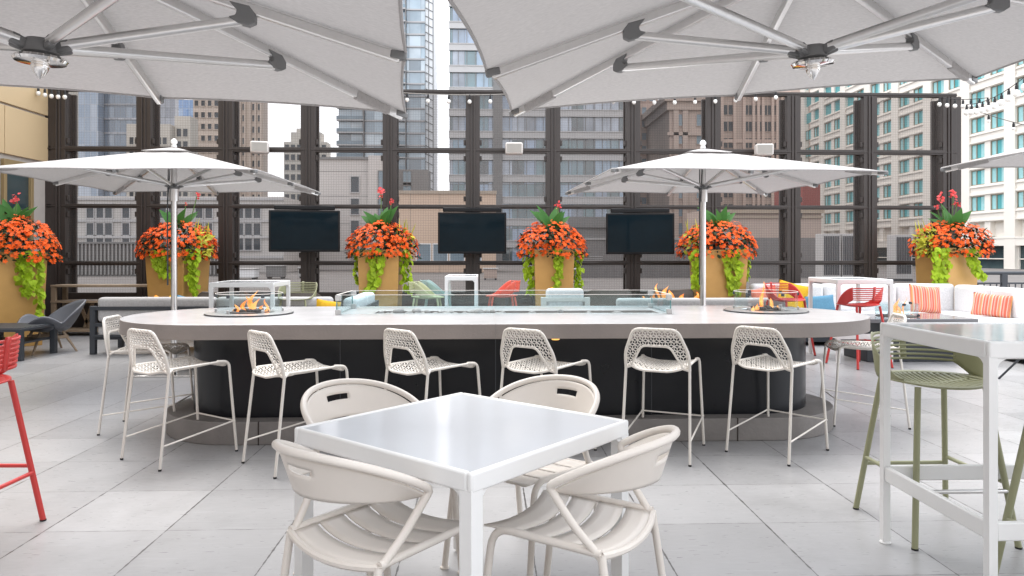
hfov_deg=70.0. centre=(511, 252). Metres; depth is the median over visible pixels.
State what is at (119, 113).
glass tower
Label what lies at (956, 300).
sectional sofa
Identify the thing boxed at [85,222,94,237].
window
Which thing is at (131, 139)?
window
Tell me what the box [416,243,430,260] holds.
window
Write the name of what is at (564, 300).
sofa
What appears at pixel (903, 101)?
window
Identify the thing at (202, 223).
window
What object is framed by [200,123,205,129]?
window
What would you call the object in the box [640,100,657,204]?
brick building
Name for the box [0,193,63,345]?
flower planter
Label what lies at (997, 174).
window
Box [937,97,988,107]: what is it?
string lights
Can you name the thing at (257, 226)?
window
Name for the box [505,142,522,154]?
outdoor speaker
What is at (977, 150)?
window
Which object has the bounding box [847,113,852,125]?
window
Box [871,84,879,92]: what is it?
window
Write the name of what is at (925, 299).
throw pillow
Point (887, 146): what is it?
window
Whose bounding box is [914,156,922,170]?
window
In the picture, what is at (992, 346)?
bar table
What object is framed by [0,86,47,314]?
clad building
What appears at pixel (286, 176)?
window
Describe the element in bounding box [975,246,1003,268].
lobby window
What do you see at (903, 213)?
window
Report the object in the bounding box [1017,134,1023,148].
window
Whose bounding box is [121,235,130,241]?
window
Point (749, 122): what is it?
window
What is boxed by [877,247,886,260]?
lobby window
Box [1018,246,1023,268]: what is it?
lobby window
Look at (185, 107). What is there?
glass tower
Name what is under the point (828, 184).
window
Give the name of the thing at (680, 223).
window
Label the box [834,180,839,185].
window
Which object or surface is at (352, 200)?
window
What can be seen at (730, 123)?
window
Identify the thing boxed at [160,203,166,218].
window
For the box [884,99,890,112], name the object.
window
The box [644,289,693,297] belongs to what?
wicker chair
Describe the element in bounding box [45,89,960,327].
screen fence
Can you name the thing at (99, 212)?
window
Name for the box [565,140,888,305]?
parasol
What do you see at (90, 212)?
window
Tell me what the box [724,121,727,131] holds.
window
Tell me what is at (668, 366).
bar stool
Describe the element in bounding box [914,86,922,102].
window
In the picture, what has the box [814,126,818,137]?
window
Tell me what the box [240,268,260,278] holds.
roof vent
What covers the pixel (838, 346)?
bar stool
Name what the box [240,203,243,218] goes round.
window
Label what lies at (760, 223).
banded building
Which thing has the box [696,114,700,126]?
window
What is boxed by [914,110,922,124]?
window
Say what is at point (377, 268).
flower planter
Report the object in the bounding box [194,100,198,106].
window
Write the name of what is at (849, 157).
window
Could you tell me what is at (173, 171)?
parasol
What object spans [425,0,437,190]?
stair tower
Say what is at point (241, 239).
window
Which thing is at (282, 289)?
shell stool
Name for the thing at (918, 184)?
window
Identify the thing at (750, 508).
terrace floor
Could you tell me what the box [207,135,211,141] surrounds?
window
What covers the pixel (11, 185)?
window
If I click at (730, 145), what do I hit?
window
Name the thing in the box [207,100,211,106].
window
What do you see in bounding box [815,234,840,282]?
cooling unit
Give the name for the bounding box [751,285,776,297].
throw pillow
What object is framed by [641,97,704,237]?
cornice building
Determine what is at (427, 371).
bar stool
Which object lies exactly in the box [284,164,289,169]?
window
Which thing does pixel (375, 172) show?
panel building
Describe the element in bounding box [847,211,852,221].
window
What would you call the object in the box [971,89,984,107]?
window
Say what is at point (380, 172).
window
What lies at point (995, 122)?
window
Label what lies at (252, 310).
fire bowl
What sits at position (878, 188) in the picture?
window
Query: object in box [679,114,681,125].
window
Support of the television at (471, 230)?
attached to the screen fence
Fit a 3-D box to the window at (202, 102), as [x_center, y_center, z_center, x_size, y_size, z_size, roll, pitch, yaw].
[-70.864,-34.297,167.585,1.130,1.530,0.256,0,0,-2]
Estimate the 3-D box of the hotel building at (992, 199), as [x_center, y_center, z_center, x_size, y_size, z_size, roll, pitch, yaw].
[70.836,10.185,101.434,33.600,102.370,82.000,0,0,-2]
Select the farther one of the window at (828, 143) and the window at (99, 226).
the window at (828, 143)
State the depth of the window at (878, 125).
114.21 m
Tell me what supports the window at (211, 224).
in the stone building at (106, 224)
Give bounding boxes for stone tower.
[721,91,790,204]
[791,89,810,161]
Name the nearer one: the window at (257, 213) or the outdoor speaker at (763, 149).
the outdoor speaker at (763, 149)
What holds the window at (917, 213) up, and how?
in the hotel building at (992, 199)
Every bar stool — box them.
[97,315,193,435]
[120,328,237,471]
[241,330,350,478]
[383,328,480,399]
[499,327,596,450]
[622,327,704,466]
[725,326,828,466]
[820,312,910,429]
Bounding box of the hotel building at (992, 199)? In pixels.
[800,61,1023,268]
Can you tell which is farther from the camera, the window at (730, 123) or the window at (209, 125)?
the window at (209, 125)
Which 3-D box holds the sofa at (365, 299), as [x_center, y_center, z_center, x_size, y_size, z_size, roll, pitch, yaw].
[-2.188,0.948,9.132,0.820,0.845,1.500,0,0,-2]
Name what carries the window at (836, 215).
in the hotel building at (992, 199)
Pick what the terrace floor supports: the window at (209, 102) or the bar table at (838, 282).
the bar table at (838, 282)
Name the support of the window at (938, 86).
in the hotel building at (992, 199)
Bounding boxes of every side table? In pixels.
[0,323,57,360]
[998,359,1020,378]
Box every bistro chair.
[271,439,458,575]
[293,378,458,575]
[440,374,602,575]
[483,425,679,575]
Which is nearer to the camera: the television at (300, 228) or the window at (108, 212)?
the television at (300, 228)
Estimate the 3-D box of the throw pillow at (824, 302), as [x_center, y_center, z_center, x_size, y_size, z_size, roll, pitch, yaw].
[4.811,0.799,11.400,0.460,0.270,0.140,-4,-14,-2]
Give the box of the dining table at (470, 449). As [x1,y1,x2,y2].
[294,392,628,575]
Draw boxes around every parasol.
[0,0,407,119]
[0,139,320,377]
[447,0,1023,116]
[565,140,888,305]
[940,148,1023,171]
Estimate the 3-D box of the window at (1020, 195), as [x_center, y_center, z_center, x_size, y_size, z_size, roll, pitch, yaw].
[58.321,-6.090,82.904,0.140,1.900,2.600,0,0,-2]
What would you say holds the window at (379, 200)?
in the panel building at (375, 172)
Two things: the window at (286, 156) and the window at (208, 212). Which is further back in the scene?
the window at (286, 156)
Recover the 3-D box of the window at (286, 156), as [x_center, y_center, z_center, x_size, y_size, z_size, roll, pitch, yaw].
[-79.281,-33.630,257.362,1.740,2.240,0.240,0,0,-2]
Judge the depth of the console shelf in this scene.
12.05 m
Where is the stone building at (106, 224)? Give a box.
[78,196,300,272]
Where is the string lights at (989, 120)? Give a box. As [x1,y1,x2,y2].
[968,107,1023,130]
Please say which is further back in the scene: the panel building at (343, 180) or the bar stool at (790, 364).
the panel building at (343, 180)
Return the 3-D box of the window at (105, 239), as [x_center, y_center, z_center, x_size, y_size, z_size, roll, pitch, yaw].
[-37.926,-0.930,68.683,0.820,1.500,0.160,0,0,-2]
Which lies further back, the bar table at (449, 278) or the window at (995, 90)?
the window at (995, 90)
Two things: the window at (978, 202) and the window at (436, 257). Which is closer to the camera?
the window at (436, 257)
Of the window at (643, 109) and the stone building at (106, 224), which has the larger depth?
the window at (643, 109)
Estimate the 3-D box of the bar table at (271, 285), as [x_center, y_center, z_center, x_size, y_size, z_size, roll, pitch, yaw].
[-3.291,0.865,9.225,0.787,1.010,0.756,0,0,-2]
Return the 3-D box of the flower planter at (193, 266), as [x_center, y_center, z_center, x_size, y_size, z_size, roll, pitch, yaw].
[-5.407,0.191,11.901,1.359,2.358,1.252,0,0,12]
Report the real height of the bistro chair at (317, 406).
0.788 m
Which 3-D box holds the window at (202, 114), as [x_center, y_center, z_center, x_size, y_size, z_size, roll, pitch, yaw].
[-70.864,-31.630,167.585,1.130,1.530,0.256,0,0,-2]
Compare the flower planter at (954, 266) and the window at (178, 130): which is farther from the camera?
the window at (178, 130)
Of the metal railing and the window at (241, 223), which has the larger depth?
the window at (241, 223)
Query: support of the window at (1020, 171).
in the hotel building at (992, 199)
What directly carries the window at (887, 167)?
in the hotel building at (992, 199)
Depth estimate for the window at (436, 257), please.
69.76 m
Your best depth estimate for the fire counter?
5.38 m
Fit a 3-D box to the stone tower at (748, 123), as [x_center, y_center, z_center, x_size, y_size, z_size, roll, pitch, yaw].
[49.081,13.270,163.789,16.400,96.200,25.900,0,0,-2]
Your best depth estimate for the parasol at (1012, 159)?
6.78 m
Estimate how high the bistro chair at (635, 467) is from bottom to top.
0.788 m
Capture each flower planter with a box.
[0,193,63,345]
[134,192,219,296]
[345,187,421,305]
[515,200,589,305]
[675,206,758,298]
[906,189,997,286]
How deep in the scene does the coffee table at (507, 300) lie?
12.01 m
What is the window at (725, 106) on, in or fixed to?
in the stone tower at (748, 123)
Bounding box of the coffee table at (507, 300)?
[505,292,534,305]
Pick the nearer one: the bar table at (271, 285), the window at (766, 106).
the bar table at (271, 285)
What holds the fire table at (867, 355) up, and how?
on the terrace floor
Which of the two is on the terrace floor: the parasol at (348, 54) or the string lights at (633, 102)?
the parasol at (348, 54)
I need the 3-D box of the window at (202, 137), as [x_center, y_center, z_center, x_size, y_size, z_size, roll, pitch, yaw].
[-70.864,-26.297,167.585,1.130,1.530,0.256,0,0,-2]
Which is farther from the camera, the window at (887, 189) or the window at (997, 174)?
the window at (887, 189)
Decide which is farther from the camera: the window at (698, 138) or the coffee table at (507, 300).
the window at (698, 138)
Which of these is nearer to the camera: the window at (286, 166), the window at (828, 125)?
the window at (828, 125)
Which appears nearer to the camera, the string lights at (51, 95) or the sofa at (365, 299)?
the sofa at (365, 299)
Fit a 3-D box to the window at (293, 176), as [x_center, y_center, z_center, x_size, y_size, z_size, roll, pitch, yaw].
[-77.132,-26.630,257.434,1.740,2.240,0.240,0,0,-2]
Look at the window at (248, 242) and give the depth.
69.15 m
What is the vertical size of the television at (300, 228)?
0.785 m
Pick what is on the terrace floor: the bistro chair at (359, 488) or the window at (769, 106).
the bistro chair at (359, 488)
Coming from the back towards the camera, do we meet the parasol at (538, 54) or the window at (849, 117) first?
the window at (849, 117)
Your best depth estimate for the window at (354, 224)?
79.42 m
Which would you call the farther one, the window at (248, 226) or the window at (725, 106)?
the window at (725, 106)
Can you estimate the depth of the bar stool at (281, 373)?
4.70 m
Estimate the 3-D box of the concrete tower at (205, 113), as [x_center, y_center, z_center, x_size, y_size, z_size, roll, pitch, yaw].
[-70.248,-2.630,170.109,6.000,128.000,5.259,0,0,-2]
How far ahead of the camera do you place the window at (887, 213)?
111.53 m
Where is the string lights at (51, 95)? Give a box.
[36,88,66,98]
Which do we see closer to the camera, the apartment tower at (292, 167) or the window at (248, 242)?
the window at (248, 242)
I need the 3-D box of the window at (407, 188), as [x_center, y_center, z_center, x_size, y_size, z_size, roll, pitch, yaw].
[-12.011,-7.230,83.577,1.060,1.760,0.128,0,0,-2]
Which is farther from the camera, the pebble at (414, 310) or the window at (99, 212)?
the window at (99, 212)
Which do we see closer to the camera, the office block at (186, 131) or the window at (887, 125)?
the window at (887, 125)
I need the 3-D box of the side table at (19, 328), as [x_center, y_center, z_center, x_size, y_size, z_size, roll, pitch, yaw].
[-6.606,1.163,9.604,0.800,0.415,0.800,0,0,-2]
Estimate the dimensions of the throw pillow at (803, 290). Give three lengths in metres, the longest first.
0.500 x 0.480 x 0.140 m
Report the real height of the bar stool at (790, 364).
0.879 m
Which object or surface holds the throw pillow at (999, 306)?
on the sectional sofa at (956, 300)
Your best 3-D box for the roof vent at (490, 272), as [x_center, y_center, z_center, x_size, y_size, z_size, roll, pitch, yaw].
[-1.491,1.460,50.378,1.060,0.820,0.960,0,0,-2]
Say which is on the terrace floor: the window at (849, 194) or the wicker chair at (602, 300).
the wicker chair at (602, 300)
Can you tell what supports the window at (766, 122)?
in the stone tower at (748, 123)
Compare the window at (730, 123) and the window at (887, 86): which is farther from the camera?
the window at (730, 123)
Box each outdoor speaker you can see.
[250,141,268,153]
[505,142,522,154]
[754,143,773,155]
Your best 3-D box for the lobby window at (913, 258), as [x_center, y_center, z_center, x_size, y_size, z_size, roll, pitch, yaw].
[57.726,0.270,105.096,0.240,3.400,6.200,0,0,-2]
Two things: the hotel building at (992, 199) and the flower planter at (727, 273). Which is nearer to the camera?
the flower planter at (727, 273)
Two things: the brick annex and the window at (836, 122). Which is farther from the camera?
the window at (836, 122)
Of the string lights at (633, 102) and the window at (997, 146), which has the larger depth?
the window at (997, 146)
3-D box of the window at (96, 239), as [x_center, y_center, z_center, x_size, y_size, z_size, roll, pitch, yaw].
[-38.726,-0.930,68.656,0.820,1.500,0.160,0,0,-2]
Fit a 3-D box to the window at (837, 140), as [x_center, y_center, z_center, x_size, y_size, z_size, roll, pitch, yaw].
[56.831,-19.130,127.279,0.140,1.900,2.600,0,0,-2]
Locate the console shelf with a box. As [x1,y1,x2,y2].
[50,284,146,333]
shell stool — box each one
[0,333,46,521]
[278,281,316,306]
[408,281,443,305]
[420,280,453,305]
[486,280,519,305]
[765,282,815,355]
[825,287,893,369]
[853,331,1022,550]
[998,426,1023,574]
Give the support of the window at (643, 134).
in the brick building at (645, 105)
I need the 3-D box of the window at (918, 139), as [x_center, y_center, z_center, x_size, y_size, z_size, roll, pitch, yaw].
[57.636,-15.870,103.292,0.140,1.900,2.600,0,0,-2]
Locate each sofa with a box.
[90,297,333,354]
[343,292,378,305]
[541,288,589,305]
[616,298,791,306]
[749,283,1023,359]
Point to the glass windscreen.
(338, 297)
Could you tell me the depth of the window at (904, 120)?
107.10 m
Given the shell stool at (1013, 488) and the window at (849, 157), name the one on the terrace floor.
the shell stool at (1013, 488)
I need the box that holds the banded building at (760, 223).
[687,209,824,237]
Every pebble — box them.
[392,308,404,312]
[411,308,421,312]
[473,309,483,312]
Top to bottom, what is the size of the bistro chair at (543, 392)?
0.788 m
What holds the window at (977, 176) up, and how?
in the hotel building at (992, 199)
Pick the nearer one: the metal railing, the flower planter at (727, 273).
the flower planter at (727, 273)
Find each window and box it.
[1,158,33,251]
[85,203,94,218]
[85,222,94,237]
[86,235,94,241]
[95,203,103,218]
[95,222,103,237]
[95,235,103,241]
[104,203,112,218]
[104,222,112,237]
[104,235,112,241]
[121,203,130,218]
[121,222,130,237]
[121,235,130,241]
[129,137,133,144]
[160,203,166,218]
[162,137,166,144]
[176,128,181,136]
[182,128,187,136]
[182,141,187,146]
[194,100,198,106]
[194,111,198,117]
[194,203,203,218]
[195,222,203,230]
[200,100,205,106]
[200,112,205,117]
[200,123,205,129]
[200,135,205,141]
[204,203,213,218]
[204,222,213,234]
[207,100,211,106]
[207,112,211,117]
[207,123,211,129]
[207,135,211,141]
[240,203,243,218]
[240,222,243,237]
[240,235,243,250]
[244,203,252,218]
[244,222,252,237]
[244,235,252,250]
[252,203,261,218]
[252,222,261,237]
[252,235,261,250]
[284,154,289,160]
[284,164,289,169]
[284,174,289,179]
[291,154,295,160]
[291,164,295,170]
[291,174,295,179]
[350,176,359,192]
[350,198,359,214]
[350,220,359,236]
[378,170,382,189]
[378,194,382,215]
[402,171,411,185]
[402,182,411,190]
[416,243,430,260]
[433,243,447,260]
[449,254,464,260]
[641,107,646,114]
[641,132,646,140]
[641,197,646,204]
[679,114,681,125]
[679,222,681,234]
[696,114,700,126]
[696,136,700,144]
[724,105,727,114]
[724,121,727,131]
[728,105,732,114]
[728,121,732,131]
[728,138,732,147]
[748,105,751,114]
[748,121,751,131]
[765,105,767,114]
[765,121,767,131]
[767,121,770,131]
[768,105,770,114]
[806,129,810,140]
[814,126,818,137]
[825,122,830,133]
[825,140,830,149]
[825,158,830,164]
[825,182,830,187]
[825,195,830,205]
[825,213,830,223]
[834,118,839,130]
[834,137,839,148]
[834,156,839,165]
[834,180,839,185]
[834,193,839,204]
[834,212,839,223]
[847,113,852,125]
[847,133,852,144]
[847,155,852,164]
[847,177,852,183]
[847,191,852,202]
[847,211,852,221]
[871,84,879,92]
[877,103,879,115]
[877,124,879,135]
[877,187,879,198]
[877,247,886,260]
[884,83,890,91]
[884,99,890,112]
[884,120,890,133]
[884,142,890,155]
[884,163,890,176]
[884,185,890,197]
[884,210,890,218]
[900,92,908,106]
[900,114,908,129]
[900,137,908,149]
[900,159,908,173]
[900,182,908,195]
[900,204,908,217]
[912,247,921,265]
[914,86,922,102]
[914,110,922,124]
[914,133,922,147]
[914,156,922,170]
[914,179,922,193]
[914,203,922,216]
[933,80,943,92]
[949,80,959,89]
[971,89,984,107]
[971,116,984,133]
[971,142,984,159]
[971,169,984,185]
[971,195,984,211]
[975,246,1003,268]
[991,68,1003,74]
[991,83,1003,101]
[991,111,1003,128]
[991,138,1003,155]
[991,168,1003,182]
[991,193,1003,209]
[1017,76,1023,93]
[1017,105,1023,122]
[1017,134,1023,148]
[1017,168,1023,179]
[1017,191,1023,207]
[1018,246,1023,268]
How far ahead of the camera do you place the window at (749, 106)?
151.70 m
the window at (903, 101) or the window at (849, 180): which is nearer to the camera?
the window at (903, 101)
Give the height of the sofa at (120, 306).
0.765 m
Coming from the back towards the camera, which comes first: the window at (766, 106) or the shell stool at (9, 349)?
the window at (766, 106)
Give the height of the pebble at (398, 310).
0.070 m
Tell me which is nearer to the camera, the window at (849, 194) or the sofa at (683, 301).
the sofa at (683, 301)
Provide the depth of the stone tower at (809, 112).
158.11 m
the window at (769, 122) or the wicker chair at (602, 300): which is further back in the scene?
the window at (769, 122)
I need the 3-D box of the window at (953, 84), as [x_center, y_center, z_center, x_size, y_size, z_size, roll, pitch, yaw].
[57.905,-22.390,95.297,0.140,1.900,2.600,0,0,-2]
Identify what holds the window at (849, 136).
in the hotel building at (992, 199)
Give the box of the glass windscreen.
[335,290,671,314]
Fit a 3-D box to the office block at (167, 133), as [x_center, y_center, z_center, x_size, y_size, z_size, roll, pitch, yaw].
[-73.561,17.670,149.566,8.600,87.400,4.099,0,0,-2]
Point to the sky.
(283, 119)
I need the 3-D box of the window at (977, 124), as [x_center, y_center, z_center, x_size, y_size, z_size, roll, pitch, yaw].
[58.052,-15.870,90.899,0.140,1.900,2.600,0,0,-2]
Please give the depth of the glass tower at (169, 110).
256.12 m
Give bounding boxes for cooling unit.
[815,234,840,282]
[841,234,852,276]
[886,235,912,280]
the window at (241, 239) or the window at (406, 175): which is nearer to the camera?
the window at (241, 239)
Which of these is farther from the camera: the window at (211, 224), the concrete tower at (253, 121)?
the concrete tower at (253, 121)
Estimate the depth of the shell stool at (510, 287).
10.60 m
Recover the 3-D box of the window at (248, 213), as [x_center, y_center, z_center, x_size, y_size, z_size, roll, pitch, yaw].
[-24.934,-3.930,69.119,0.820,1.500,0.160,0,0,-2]
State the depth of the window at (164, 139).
147.68 m
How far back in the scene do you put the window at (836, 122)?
127.65 m
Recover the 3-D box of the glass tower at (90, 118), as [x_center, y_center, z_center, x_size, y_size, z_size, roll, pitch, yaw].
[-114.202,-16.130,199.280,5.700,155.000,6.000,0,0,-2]
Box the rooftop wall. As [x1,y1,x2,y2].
[741,238,814,277]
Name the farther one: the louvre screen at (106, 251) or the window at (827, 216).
the window at (827, 216)
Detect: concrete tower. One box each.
[193,100,217,195]
[240,102,267,196]
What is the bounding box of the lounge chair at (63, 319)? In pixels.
[17,299,85,355]
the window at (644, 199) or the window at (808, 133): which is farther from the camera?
the window at (644, 199)
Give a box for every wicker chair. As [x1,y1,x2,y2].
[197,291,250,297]
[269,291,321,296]
[584,289,631,305]
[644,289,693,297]
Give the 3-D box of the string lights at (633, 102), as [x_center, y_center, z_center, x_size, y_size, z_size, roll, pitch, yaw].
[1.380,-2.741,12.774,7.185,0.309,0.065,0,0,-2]
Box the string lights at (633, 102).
[405,92,777,104]
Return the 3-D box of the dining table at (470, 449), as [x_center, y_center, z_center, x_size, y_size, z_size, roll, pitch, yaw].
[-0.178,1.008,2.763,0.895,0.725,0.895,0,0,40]
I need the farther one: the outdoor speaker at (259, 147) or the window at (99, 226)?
the window at (99, 226)
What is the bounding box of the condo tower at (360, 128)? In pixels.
[336,0,424,169]
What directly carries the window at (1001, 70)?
in the hotel building at (992, 199)
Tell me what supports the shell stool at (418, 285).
on the terrace floor
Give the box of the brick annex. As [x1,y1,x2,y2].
[774,184,819,204]
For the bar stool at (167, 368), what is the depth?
4.84 m
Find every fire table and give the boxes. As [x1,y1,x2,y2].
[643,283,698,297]
[844,299,977,361]
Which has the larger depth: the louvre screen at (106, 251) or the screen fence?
the louvre screen at (106, 251)
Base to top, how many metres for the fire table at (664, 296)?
0.901 m
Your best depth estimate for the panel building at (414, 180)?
83.68 m
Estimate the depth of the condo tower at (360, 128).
189.16 m
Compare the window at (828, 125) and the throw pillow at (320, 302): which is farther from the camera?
the window at (828, 125)
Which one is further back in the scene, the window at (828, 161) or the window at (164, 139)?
the window at (164, 139)
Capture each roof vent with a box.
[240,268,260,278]
[264,265,287,278]
[483,268,497,279]
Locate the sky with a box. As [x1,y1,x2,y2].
[184,0,448,196]
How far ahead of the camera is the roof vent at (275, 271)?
52.46 m
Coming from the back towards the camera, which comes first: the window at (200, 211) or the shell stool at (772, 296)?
the window at (200, 211)
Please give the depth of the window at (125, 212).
68.76 m
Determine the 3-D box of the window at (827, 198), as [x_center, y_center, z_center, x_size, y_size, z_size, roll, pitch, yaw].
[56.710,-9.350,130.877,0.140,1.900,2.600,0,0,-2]
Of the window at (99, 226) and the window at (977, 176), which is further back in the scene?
the window at (977, 176)
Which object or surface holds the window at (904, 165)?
in the hotel building at (992, 199)
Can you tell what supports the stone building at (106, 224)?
on the street ground
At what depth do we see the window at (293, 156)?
257.49 m
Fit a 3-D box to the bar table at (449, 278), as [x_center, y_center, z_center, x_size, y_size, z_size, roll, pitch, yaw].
[-0.731,0.850,10.732,0.467,1.040,0.956,0,0,-2]
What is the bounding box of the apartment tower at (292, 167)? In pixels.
[284,128,330,200]
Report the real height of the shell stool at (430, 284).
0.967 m
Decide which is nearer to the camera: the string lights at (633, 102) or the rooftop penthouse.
the string lights at (633, 102)
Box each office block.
[127,124,174,195]
[175,116,197,195]
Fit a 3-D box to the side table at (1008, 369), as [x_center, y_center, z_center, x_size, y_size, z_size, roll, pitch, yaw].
[5.372,1.149,7.529,0.914,0.457,0.834,0,0,-22]
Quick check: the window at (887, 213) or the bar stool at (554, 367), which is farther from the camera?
the window at (887, 213)
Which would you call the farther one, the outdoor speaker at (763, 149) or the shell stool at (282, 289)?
the outdoor speaker at (763, 149)
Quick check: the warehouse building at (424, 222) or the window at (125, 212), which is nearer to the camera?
the window at (125, 212)
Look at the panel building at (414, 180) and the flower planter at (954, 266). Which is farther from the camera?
the panel building at (414, 180)
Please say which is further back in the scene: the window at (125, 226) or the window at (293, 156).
the window at (293, 156)
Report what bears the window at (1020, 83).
in the hotel building at (992, 199)
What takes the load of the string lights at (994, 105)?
hanging from the screen fence
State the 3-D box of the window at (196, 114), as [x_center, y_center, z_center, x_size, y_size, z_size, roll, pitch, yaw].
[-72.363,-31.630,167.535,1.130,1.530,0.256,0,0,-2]
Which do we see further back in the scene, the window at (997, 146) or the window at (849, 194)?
the window at (849, 194)
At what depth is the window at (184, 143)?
149.81 m
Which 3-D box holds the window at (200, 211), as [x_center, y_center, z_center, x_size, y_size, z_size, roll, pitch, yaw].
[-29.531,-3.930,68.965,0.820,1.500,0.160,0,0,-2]
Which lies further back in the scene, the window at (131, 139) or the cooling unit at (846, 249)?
the window at (131, 139)
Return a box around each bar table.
[209,280,289,307]
[445,274,477,305]
[808,277,892,362]
[879,322,1023,575]
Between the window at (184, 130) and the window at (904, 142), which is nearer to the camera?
the window at (904, 142)
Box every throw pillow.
[316,298,340,305]
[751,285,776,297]
[778,280,807,307]
[805,295,835,309]
[909,284,940,312]
[970,292,1012,317]
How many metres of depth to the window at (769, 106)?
151.85 m
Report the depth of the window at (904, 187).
107.10 m
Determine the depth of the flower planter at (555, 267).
11.82 m
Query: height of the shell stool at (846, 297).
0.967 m
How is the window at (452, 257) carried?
in the warehouse building at (424, 222)
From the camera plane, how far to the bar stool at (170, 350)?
5.64 m
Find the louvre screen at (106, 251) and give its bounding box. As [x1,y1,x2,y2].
[78,242,217,275]
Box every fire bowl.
[204,291,293,316]
[723,286,808,313]
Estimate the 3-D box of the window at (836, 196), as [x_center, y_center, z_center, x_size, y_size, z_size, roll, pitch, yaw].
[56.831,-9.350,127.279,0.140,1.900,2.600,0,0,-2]
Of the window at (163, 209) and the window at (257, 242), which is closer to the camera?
the window at (163, 209)
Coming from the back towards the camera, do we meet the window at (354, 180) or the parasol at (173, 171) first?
the window at (354, 180)
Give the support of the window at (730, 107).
in the stone tower at (748, 123)
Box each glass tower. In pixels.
[78,92,103,195]
[104,93,135,195]
[160,99,183,125]
[179,100,192,116]
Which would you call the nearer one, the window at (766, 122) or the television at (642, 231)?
the television at (642, 231)
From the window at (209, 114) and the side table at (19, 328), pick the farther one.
the window at (209, 114)
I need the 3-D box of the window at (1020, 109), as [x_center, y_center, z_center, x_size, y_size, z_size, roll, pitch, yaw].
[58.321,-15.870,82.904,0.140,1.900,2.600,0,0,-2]
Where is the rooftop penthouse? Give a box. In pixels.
[561,238,741,277]
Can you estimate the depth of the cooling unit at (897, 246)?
47.89 m
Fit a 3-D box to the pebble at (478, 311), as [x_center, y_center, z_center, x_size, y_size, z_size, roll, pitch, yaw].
[-0.273,0.494,6.020,0.088,0.070,0.117,0,0,16]
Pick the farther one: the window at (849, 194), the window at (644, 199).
the window at (644, 199)
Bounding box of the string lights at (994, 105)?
[964,77,1023,114]
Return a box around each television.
[269,205,339,251]
[438,208,505,253]
[606,208,673,253]
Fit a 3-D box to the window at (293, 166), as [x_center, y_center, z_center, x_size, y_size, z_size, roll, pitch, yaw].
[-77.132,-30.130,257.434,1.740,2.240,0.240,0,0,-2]
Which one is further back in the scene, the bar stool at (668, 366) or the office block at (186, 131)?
the office block at (186, 131)
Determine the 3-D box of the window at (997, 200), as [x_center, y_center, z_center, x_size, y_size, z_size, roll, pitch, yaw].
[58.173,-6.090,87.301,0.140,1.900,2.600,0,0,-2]
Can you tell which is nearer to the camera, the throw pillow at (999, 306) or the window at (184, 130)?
the throw pillow at (999, 306)
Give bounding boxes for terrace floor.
[0,332,1023,575]
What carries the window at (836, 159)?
in the hotel building at (992, 199)
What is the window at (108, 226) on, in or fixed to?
in the stone building at (106, 224)
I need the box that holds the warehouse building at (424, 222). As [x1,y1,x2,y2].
[399,190,496,271]
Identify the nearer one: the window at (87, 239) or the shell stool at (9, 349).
the shell stool at (9, 349)
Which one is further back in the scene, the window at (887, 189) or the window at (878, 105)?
the window at (878, 105)
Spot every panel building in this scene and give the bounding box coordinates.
[320,157,367,269]
[368,155,382,249]
[399,170,430,190]
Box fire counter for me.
[119,305,869,444]
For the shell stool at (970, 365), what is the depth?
3.73 m
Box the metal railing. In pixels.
[977,271,1023,287]
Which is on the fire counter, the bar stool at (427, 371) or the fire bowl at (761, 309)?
the fire bowl at (761, 309)

